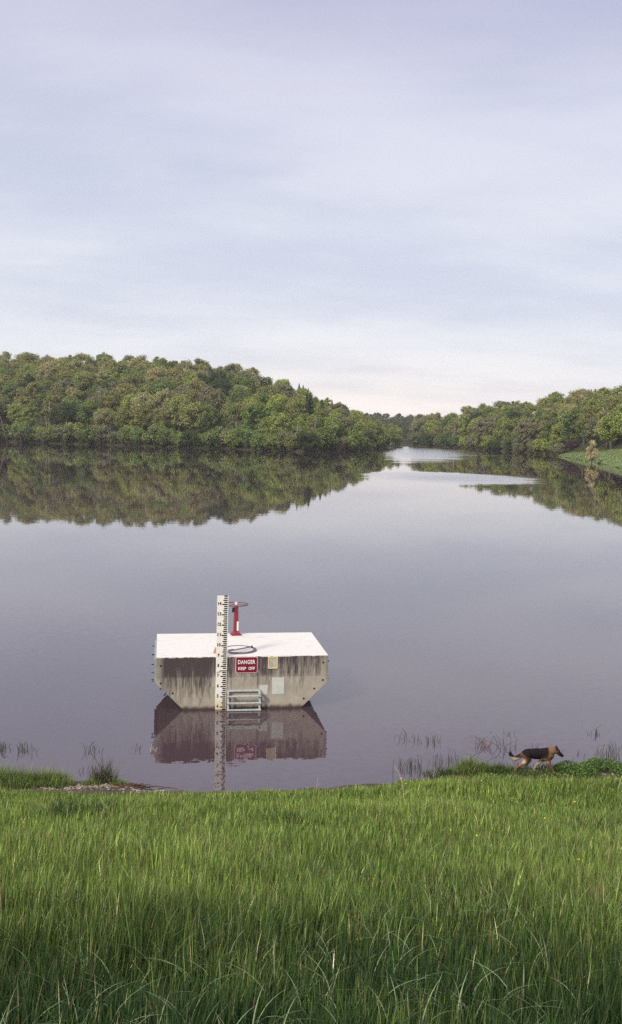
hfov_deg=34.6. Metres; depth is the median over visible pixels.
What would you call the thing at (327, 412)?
poplar tree
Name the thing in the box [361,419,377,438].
maple tree
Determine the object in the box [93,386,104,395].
maple tree
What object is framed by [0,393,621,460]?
hills
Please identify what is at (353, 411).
oak tree
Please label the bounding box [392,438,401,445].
shore bush
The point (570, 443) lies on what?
purple shrub
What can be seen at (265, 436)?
shore bush
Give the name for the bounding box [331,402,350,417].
oak tree
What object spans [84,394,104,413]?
oak tree
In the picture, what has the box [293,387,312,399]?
oak tree
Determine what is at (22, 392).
maple tree
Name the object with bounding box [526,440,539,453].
shore bush
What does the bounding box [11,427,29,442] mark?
shore bush
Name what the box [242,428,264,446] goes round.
shore bush
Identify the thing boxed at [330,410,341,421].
maple tree
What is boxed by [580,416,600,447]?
maple tree
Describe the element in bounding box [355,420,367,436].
poplar tree
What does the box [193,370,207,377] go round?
oak tree
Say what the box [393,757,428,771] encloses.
reed clump
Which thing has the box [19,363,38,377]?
oak tree
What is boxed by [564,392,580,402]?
maple tree
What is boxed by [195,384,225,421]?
oak tree
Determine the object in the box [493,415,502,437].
maple tree
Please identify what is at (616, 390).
oak tree
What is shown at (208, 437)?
shore bush
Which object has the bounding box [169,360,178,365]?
oak tree
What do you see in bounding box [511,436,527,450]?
shore bush
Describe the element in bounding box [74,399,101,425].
oak tree
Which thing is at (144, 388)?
oak tree
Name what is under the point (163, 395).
oak tree
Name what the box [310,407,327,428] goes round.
oak tree
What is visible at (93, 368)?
maple tree
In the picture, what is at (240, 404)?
oak tree
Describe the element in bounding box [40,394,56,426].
poplar tree
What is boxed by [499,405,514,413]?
maple tree
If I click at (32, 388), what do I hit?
maple tree
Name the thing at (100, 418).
oak tree
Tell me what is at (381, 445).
shore bush
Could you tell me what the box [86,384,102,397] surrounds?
oak tree
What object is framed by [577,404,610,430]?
oak tree
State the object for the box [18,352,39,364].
oak tree
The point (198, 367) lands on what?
oak tree
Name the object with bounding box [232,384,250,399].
oak tree
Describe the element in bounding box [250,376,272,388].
maple tree
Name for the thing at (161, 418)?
oak tree
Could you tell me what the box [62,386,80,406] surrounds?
maple tree
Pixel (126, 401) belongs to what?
oak tree
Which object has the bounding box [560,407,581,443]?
maple tree
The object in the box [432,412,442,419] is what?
maple tree
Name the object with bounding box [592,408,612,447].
maple tree
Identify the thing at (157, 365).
oak tree
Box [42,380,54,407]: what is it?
poplar tree
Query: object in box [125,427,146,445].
shore bush
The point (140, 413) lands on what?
oak tree
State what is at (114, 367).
oak tree
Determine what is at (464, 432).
maple tree
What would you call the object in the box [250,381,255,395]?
cedar tree
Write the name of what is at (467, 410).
maple tree
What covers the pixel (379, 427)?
maple tree
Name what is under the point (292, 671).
intake structure
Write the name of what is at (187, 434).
shore bush
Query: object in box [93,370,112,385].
oak tree
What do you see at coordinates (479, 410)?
oak tree
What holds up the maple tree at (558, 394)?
on the hills
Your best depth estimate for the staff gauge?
29.20 m
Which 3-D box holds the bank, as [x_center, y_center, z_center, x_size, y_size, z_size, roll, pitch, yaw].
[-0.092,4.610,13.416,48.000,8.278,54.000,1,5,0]
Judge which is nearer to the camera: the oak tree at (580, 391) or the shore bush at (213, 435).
the shore bush at (213, 435)
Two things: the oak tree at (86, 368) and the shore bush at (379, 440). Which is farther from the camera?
the oak tree at (86, 368)
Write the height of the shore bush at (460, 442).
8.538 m
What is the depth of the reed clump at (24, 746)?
25.30 m
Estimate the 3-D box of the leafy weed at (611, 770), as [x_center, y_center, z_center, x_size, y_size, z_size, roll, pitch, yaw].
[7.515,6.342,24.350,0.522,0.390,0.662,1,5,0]
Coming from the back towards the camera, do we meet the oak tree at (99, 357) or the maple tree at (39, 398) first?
the oak tree at (99, 357)
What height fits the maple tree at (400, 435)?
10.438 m
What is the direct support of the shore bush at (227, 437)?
on the hills
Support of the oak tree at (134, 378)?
on the hills
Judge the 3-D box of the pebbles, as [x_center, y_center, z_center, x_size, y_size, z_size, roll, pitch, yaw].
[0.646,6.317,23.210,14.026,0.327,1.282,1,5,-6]
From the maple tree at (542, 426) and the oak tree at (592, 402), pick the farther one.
the maple tree at (542, 426)
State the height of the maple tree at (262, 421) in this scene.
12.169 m
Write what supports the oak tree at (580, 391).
on the hills
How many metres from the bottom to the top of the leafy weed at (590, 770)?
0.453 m
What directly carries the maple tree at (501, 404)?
on the hills
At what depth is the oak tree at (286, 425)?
403.22 m
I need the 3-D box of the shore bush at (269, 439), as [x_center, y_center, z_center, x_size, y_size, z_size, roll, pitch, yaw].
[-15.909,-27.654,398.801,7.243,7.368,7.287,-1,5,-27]
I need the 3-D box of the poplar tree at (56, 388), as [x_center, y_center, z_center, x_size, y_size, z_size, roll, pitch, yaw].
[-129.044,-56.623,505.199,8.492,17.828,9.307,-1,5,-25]
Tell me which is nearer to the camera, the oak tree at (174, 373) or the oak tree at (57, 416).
the oak tree at (57, 416)
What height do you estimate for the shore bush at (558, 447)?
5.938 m
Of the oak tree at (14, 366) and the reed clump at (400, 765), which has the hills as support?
the oak tree at (14, 366)
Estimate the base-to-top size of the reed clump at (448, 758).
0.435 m
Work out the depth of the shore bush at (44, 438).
467.56 m
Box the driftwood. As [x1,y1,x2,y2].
[108,782,177,789]
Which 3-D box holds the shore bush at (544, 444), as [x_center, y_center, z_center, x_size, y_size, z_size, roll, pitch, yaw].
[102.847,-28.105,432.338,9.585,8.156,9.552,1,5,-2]
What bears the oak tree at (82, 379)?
on the hills
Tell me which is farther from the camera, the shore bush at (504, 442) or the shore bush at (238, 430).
the shore bush at (504, 442)
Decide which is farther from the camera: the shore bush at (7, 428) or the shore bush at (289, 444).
the shore bush at (7, 428)
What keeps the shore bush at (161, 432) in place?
on the hills
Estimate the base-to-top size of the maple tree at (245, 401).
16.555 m
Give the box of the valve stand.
[228,602,247,635]
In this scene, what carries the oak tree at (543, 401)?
on the hills
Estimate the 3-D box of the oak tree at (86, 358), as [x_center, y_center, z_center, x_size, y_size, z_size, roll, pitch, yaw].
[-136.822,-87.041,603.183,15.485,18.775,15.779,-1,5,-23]
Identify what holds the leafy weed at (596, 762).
on the bank
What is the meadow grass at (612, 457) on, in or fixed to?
on the hills
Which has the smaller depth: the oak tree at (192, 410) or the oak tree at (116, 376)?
the oak tree at (192, 410)
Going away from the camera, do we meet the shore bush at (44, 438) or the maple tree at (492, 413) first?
the shore bush at (44, 438)
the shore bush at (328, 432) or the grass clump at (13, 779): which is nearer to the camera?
the grass clump at (13, 779)
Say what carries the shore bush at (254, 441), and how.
on the hills
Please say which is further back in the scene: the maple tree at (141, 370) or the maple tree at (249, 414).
the maple tree at (141, 370)
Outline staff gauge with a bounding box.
[215,595,228,709]
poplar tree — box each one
[2,351,12,362]
[20,373,36,392]
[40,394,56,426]
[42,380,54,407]
[44,363,55,393]
[47,382,63,406]
[172,378,182,387]
[226,406,239,426]
[271,402,286,427]
[292,416,306,446]
[304,414,319,430]
[313,415,321,428]
[322,408,331,424]
[323,397,330,405]
[323,413,338,435]
[328,403,335,412]
[349,412,360,423]
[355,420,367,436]
[389,425,396,444]
[446,417,459,434]
[514,400,522,407]
[524,411,532,418]
[547,394,559,406]
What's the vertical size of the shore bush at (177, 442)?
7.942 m
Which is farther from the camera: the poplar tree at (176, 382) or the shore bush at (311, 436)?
the poplar tree at (176, 382)
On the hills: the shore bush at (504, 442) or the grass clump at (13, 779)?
the shore bush at (504, 442)
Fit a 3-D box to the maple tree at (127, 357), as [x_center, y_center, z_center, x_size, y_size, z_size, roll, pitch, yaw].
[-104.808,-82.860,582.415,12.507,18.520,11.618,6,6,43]
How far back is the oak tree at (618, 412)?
338.13 m
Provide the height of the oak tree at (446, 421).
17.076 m
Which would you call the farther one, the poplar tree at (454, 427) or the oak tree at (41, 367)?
the poplar tree at (454, 427)
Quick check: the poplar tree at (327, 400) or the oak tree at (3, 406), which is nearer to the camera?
the oak tree at (3, 406)
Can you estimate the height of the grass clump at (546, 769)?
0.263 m
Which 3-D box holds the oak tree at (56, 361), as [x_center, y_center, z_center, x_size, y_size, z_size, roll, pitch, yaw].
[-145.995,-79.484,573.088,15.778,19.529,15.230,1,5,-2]
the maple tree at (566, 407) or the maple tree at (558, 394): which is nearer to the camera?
the maple tree at (566, 407)
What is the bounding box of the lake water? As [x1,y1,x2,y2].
[0,442,621,791]
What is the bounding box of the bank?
[1,766,620,1019]
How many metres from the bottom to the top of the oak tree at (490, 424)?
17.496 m
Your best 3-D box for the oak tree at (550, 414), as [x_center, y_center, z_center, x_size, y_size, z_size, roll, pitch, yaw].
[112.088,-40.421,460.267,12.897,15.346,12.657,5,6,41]
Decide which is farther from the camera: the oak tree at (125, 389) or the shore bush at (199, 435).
the oak tree at (125, 389)
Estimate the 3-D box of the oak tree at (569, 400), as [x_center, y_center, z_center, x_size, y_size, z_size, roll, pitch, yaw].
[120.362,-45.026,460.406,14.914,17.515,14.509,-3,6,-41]
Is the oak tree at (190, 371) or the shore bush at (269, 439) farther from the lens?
the oak tree at (190, 371)
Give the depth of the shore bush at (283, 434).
390.06 m
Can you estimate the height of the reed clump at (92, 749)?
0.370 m
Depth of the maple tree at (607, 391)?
462.11 m
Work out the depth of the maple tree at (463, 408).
655.99 m
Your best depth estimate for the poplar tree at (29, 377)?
525.22 m
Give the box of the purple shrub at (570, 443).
[566,438,579,448]
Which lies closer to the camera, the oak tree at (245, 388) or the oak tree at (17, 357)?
the oak tree at (245, 388)
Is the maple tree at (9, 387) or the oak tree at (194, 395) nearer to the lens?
the oak tree at (194, 395)
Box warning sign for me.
[235,657,257,672]
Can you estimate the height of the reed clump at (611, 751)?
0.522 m
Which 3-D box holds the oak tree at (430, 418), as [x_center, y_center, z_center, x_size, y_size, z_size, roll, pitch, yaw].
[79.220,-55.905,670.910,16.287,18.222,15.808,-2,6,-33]
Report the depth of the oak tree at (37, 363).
578.26 m
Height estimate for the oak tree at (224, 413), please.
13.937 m
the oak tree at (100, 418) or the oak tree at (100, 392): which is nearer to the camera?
the oak tree at (100, 418)
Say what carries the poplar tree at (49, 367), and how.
on the hills
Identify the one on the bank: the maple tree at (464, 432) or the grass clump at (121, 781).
the grass clump at (121, 781)
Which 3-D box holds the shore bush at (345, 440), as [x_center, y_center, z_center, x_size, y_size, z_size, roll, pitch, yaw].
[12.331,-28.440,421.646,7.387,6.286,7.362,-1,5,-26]
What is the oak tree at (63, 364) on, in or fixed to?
on the hills
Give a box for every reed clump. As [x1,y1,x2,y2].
[0,741,11,751]
[17,742,36,752]
[81,743,103,754]
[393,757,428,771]
[433,749,457,764]
[466,735,493,747]
[478,733,511,750]
[594,740,621,758]
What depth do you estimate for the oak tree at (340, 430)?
429.77 m
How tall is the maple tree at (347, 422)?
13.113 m
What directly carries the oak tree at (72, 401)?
on the hills
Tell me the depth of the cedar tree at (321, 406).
438.95 m
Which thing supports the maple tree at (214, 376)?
on the hills
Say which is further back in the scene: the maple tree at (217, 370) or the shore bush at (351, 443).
the maple tree at (217, 370)
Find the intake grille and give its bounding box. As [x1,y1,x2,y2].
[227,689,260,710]
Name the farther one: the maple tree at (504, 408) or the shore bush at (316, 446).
the maple tree at (504, 408)
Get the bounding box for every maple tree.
[0,373,14,396]
[2,380,23,404]
[6,369,16,378]
[6,402,22,428]
[13,387,30,404]
[19,404,39,427]
[24,380,41,398]
[32,392,51,421]
[38,379,50,392]
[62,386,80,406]
[66,354,74,368]
[69,360,82,370]
[84,364,97,373]
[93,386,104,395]
[101,355,115,361]
[103,359,118,373]
[108,380,128,394]
[122,354,135,367]
[132,366,145,376]
[141,375,158,384]
[142,362,152,372]
[151,356,165,363]
[153,379,170,403]
[181,373,199,391]
[188,377,206,400]
[193,357,210,367]
[205,371,227,393]
[212,365,222,387]
[222,363,238,377]
[240,393,259,408]
[240,402,267,430]
[241,397,265,429]
[244,367,260,375]
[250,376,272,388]
[258,417,275,433]
[264,404,280,421]
[274,377,290,392]
[313,402,328,419]
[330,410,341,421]
[337,417,355,435]
[345,415,356,435]
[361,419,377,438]
[362,425,376,437]
[363,427,375,448]
[376,424,383,434]
[381,413,389,420]
[396,430,402,439]
[400,426,407,441]
[409,418,419,429]
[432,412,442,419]
[443,425,451,437]
[457,414,470,436]
[458,406,468,416]
[461,423,469,435]
[464,408,471,413]
[487,410,498,417]
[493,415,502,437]
[493,417,513,440]
[497,401,511,412]
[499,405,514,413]
[505,411,521,436]
[510,415,526,436]
[534,411,544,430]
[537,420,550,439]
[540,406,556,421]
[542,417,561,443]
[548,391,565,398]
[548,421,568,451]
[556,397,564,409]
[557,403,577,427]
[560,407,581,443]
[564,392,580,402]
[573,412,591,444]
[579,394,603,408]
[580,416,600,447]
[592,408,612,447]
[595,387,612,397]
[597,414,620,448]
[603,394,621,416]
[609,392,621,403]
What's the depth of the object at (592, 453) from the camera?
303.21 m
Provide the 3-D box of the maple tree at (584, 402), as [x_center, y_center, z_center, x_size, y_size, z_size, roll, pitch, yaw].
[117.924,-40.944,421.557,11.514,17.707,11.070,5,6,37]
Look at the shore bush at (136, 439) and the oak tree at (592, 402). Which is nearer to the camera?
the oak tree at (592, 402)
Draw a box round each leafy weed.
[554,759,584,774]
[567,764,597,776]
[580,758,621,771]
[608,764,621,774]
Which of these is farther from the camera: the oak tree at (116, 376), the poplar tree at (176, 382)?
the oak tree at (116, 376)
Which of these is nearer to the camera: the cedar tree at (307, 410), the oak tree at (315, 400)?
the cedar tree at (307, 410)
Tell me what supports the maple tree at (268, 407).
on the hills
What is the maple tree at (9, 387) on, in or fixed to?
on the hills
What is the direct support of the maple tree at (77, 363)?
on the hills
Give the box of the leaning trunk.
[0,416,8,442]
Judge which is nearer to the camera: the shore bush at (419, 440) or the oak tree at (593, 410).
the oak tree at (593, 410)
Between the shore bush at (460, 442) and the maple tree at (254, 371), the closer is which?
the maple tree at (254, 371)
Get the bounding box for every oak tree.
[0,353,10,363]
[0,396,11,420]
[6,359,16,369]
[10,359,27,375]
[12,371,35,387]
[13,353,25,359]
[15,395,34,411]
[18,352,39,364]
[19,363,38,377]
[26,360,41,367]
[33,362,54,378]
[35,368,55,387]
[36,354,56,363]
[45,356,61,375]
[46,400,75,425]
[52,359,77,381]
[52,369,75,390]
[54,377,81,400]
[61,396,82,423]
[68,370,96,401]
[71,352,95,366]
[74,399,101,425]
[75,365,94,373]
[76,371,99,400]
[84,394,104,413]
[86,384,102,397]
[91,407,115,426]
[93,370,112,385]
[94,351,113,367]
[96,387,112,417]
[100,390,124,411]
[101,379,112,390]
[106,360,129,377]
[110,371,123,380]
[112,406,133,427]
[114,382,137,408]
[116,394,147,418]
[117,373,145,388]
[123,367,141,381]
[127,354,151,369]
[128,390,161,427]
[129,403,153,430]
[130,383,157,404]
[142,367,167,382]
[146,363,167,370]
[148,407,171,428]
[152,358,174,368]
[152,387,175,423]
[160,378,177,390]
[161,364,172,377]
[163,394,190,431]
[165,367,190,386]
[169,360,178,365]
[170,392,195,424]
[174,383,192,395]
[175,359,196,371]
[177,401,208,431]
[183,369,195,374]
[184,388,202,401]
[193,364,204,370]
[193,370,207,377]
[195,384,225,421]
[195,405,222,431]
[196,372,208,383]
[202,366,217,377]
[208,378,235,409]
[219,401,241,427]
[220,363,243,376]
[224,385,251,419]
[225,378,251,395]
[226,371,238,382]
[230,401,243,420]
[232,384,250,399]
[233,371,252,379]
[240,376,251,386]
[245,375,268,392]
[254,384,281,410]
[255,392,273,415]
[262,411,293,433]
[266,394,290,418]
[271,382,296,398]
[284,398,307,423]
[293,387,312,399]
[295,412,312,427]
[308,396,324,407]
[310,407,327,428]
[329,421,344,437]
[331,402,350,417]
[334,406,348,417]
[349,409,363,420]
[379,419,388,426]
[381,428,391,442]
[389,430,396,446]
[393,413,403,420]
[399,420,409,433]
[411,418,427,436]
[419,415,437,425]
[421,419,441,433]
[429,425,442,435]
[437,412,456,422]
[439,416,460,434]
[465,411,485,435]
[466,416,484,443]
[471,416,497,439]
[473,407,486,414]
[482,406,499,417]
[488,412,505,428]
[492,400,505,408]
[504,406,521,426]
[513,417,540,442]
[520,403,543,418]
[536,395,555,410]
[540,407,559,420]
[557,395,582,420]
[569,388,585,396]
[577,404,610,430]
[578,389,605,400]
[579,398,605,416]
[608,403,621,434]
[609,385,621,396]
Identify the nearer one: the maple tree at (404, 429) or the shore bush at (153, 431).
the shore bush at (153, 431)
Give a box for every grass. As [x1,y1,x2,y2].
[557,448,621,468]
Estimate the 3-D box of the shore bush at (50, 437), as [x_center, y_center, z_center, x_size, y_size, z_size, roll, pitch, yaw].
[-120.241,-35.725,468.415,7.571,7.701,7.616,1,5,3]
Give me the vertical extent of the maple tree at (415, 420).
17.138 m
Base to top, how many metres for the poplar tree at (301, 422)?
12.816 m
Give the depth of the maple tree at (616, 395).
431.18 m
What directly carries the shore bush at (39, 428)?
on the hills
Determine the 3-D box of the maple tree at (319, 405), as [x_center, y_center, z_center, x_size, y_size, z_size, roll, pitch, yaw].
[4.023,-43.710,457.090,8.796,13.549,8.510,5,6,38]
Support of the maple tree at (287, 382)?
on the hills
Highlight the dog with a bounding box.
[509,745,563,773]
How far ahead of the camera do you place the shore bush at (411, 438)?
656.07 m
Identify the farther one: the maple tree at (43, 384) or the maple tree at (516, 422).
the maple tree at (43, 384)
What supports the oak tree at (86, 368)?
on the hills
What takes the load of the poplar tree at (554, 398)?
on the hills
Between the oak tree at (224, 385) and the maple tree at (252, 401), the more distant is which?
the oak tree at (224, 385)
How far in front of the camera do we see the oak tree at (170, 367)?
542.76 m
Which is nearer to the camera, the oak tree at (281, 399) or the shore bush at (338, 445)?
the shore bush at (338, 445)
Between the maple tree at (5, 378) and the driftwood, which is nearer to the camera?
the driftwood
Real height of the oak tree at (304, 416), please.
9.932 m
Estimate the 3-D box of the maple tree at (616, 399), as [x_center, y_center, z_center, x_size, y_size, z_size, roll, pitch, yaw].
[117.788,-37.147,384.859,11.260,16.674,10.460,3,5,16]
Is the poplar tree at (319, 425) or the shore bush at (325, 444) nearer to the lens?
the shore bush at (325, 444)
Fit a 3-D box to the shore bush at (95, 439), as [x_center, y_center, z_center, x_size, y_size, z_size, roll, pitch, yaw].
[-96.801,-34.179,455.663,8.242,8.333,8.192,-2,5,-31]
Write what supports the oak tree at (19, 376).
on the hills
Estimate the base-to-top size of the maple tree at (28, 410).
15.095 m
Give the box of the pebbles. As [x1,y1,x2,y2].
[31,772,619,792]
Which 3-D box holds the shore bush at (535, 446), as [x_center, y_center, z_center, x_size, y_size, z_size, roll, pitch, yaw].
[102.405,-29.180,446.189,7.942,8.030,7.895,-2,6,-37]
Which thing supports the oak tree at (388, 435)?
on the hills
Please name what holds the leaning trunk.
in the lake water
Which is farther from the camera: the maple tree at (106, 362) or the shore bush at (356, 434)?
the maple tree at (106, 362)
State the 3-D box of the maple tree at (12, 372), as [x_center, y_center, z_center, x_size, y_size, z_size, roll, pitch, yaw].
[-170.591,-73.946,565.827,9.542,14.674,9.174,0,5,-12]
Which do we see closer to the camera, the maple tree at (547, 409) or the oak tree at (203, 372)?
the maple tree at (547, 409)
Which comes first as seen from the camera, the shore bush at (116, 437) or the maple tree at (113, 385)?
the shore bush at (116, 437)
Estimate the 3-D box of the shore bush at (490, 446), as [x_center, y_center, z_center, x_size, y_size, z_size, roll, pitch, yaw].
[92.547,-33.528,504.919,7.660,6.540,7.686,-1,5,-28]
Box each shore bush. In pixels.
[0,422,8,440]
[0,424,11,441]
[8,420,29,441]
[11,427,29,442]
[21,426,39,441]
[30,425,46,442]
[36,430,49,442]
[43,424,60,441]
[46,429,58,441]
[53,422,75,442]
[61,420,85,442]
[72,428,88,443]
[80,424,105,444]
[80,435,93,444]
[90,431,106,444]
[94,425,114,444]
[106,431,119,443]
[112,433,123,442]
[117,425,139,445]
[118,425,140,442]
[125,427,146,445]
[140,433,148,443]
[144,428,155,445]
[145,423,168,446]
[155,427,177,446]
[155,435,169,445]
[165,431,181,446]
[172,432,191,445]
[179,429,200,447]
[195,433,206,446]
[200,431,210,446]
[201,428,223,447]
[211,425,234,448]
[219,428,233,448]
[223,430,240,448]
[226,425,249,448]
[239,436,250,448]
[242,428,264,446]
[248,431,269,450]
[259,433,274,448]
[262,434,276,449]
[271,432,286,449]
[275,430,296,450]
[283,433,301,449]
[294,430,320,450]
[300,430,323,451]
[311,437,324,451]
[313,426,337,450]
[321,436,338,447]
[328,437,343,450]
[341,437,348,450]
[342,434,357,449]
[344,427,365,450]
[363,436,371,450]
[371,434,385,447]
[377,437,386,448]
[383,438,389,447]
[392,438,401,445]
[407,434,418,444]
[416,435,426,445]
[421,432,436,445]
[434,432,450,446]
[444,438,453,447]
[448,434,462,447]
[458,436,466,448]
[463,434,478,448]
[473,438,483,448]
[480,435,497,450]
[487,440,499,450]
[490,440,501,449]
[498,436,515,451]
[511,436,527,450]
[511,442,525,452]
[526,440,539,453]
[531,439,542,453]
[538,438,550,453]
[547,443,556,453]
[550,443,566,454]
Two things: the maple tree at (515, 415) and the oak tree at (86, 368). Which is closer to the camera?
the maple tree at (515, 415)
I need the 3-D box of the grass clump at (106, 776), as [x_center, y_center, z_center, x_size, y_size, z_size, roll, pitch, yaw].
[-4.742,5.922,23.087,1.032,0.734,0.860,3,5,22]
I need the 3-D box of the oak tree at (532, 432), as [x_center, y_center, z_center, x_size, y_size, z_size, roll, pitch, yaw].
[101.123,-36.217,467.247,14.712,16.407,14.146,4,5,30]
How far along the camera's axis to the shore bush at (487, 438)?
512.80 m
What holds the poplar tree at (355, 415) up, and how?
on the hills
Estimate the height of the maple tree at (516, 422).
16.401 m
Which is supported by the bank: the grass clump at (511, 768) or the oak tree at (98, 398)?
the grass clump at (511, 768)
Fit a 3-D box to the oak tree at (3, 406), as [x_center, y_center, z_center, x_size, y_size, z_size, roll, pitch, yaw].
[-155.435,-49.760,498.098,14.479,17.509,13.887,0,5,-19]
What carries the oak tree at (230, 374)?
on the hills
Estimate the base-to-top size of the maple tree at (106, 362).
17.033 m
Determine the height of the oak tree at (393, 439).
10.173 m
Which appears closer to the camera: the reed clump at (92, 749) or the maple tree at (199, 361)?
the reed clump at (92, 749)
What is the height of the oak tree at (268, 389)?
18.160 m
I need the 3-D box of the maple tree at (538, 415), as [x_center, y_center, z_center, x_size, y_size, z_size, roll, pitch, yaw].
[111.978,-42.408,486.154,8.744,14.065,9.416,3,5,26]
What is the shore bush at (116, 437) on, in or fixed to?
on the hills
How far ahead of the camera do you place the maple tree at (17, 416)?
492.38 m
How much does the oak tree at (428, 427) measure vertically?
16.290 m
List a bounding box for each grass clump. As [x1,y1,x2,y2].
[0,759,55,788]
[22,762,79,787]
[80,777,99,785]
[87,755,120,783]
[111,775,132,786]
[422,763,457,777]
[447,752,492,774]
[473,759,509,774]
[500,768,564,776]
[501,762,530,773]
[535,763,562,772]
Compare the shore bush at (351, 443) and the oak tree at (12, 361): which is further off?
the oak tree at (12, 361)
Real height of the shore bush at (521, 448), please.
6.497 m
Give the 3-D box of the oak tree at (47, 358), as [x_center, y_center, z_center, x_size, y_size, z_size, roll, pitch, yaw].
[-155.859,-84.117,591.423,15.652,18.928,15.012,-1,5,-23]
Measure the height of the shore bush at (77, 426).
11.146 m
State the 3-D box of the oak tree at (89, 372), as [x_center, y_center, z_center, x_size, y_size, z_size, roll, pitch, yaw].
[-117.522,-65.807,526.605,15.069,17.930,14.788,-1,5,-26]
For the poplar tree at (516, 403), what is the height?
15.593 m
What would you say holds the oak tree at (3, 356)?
on the hills
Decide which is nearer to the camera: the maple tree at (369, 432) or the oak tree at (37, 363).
the maple tree at (369, 432)
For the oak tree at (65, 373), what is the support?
on the hills
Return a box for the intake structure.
[151,632,328,709]
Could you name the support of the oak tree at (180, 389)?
on the hills
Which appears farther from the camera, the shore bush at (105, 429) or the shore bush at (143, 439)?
the shore bush at (105, 429)
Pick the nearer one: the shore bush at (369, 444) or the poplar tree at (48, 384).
the shore bush at (369, 444)
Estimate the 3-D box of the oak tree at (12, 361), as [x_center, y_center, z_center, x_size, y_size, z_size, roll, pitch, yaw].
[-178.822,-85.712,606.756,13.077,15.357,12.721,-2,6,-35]
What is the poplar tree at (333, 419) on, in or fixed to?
on the hills
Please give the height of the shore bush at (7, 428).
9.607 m
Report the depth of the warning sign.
29.37 m
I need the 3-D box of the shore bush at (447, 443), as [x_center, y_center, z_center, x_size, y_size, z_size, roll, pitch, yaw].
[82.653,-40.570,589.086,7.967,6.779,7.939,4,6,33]
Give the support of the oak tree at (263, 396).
on the hills
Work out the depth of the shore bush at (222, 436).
414.13 m
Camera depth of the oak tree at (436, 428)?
628.40 m
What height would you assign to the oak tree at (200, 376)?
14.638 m
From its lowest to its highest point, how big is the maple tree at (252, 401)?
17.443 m
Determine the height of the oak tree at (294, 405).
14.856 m
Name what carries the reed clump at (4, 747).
in the lake water
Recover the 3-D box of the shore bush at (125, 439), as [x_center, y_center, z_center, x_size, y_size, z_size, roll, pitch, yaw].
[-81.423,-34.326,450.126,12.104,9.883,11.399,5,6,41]
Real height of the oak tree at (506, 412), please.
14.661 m
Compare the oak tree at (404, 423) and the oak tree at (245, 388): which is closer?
the oak tree at (245, 388)
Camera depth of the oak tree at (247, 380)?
497.81 m
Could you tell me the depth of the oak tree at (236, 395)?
450.34 m
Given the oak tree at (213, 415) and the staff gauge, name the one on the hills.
the oak tree at (213, 415)
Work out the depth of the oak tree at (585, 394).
459.42 m
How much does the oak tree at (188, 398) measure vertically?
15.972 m
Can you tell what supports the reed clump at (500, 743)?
in the lake water
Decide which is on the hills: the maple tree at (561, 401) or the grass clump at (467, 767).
the maple tree at (561, 401)
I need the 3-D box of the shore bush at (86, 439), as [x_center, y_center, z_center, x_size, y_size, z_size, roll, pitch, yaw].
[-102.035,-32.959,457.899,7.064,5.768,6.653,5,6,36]
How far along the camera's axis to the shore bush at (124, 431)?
445.46 m
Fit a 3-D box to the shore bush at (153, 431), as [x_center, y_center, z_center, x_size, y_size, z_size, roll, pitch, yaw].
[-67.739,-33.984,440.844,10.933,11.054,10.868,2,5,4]
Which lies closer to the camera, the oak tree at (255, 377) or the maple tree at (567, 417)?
the maple tree at (567, 417)
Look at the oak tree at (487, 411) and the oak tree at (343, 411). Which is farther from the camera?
the oak tree at (487, 411)
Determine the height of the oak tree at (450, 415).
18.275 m
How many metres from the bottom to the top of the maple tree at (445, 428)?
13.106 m
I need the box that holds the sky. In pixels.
[0,0,621,419]
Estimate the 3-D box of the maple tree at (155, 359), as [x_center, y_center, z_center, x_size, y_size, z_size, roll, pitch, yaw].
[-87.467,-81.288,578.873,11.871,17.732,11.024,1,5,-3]
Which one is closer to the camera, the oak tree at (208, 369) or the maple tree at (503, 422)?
the maple tree at (503, 422)
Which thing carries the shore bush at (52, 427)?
on the hills
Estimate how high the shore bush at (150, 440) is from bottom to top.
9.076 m
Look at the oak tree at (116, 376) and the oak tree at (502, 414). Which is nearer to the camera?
the oak tree at (116, 376)
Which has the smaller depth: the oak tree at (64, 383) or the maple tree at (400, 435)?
the oak tree at (64, 383)
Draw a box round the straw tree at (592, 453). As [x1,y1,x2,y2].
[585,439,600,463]
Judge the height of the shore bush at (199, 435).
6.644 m
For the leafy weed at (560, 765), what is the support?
on the bank
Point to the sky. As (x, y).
(392, 207)
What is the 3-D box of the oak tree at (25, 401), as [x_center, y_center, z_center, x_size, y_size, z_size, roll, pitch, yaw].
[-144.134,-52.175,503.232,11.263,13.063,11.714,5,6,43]
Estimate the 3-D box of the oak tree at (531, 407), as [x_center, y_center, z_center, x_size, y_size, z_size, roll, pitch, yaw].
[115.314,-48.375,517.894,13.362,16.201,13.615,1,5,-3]
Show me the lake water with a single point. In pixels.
(453, 598)
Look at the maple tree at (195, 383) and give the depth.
486.10 m
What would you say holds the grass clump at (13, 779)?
on the bank
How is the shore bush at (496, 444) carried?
on the hills
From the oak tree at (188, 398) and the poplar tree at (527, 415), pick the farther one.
the poplar tree at (527, 415)
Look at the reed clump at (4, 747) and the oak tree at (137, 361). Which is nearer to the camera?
the reed clump at (4, 747)
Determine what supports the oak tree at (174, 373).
on the hills
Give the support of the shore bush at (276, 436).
on the hills
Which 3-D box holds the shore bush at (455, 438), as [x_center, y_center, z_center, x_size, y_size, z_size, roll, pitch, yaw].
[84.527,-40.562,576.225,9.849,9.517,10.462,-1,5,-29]
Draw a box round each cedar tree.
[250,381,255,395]
[303,395,310,414]
[308,392,313,414]
[320,399,324,415]
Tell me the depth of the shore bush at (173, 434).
433.27 m
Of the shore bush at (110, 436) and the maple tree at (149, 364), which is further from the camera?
the maple tree at (149, 364)

